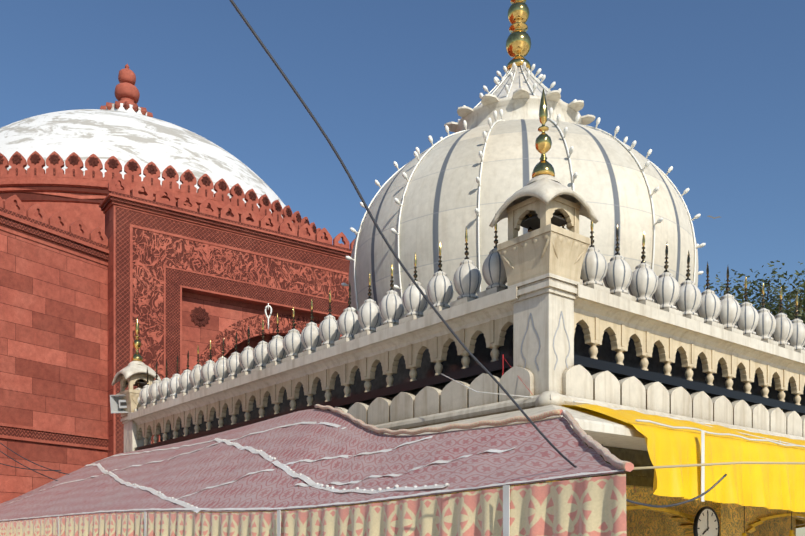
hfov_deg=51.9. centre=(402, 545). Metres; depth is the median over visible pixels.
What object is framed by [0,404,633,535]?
pink awning
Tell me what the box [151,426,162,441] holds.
parapet
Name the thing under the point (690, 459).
yellow awning
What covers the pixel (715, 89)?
sky
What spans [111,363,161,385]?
corner roof
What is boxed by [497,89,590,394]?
corner turret
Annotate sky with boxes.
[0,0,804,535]
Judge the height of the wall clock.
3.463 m
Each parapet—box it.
[128,213,533,450]
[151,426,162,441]
[561,214,804,436]
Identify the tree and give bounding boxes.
[695,260,804,323]
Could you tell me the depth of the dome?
14.84 m
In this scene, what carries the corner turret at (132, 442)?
on the dargah body
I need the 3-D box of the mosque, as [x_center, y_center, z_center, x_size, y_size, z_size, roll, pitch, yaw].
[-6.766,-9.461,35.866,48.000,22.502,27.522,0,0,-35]
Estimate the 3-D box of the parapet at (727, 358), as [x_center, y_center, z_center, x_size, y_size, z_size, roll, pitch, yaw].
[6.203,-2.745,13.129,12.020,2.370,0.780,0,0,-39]
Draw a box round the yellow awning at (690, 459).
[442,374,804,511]
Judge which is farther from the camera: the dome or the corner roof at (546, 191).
the dome
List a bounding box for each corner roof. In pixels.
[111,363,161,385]
[489,177,598,227]
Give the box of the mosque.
[0,64,354,521]
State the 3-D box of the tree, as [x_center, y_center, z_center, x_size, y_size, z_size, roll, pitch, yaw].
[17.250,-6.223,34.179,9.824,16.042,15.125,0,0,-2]
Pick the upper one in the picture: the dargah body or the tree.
the tree
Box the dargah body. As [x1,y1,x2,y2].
[137,391,804,535]
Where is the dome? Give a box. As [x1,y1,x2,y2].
[341,0,705,332]
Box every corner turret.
[116,317,153,452]
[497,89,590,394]
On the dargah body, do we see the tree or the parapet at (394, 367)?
the parapet at (394, 367)

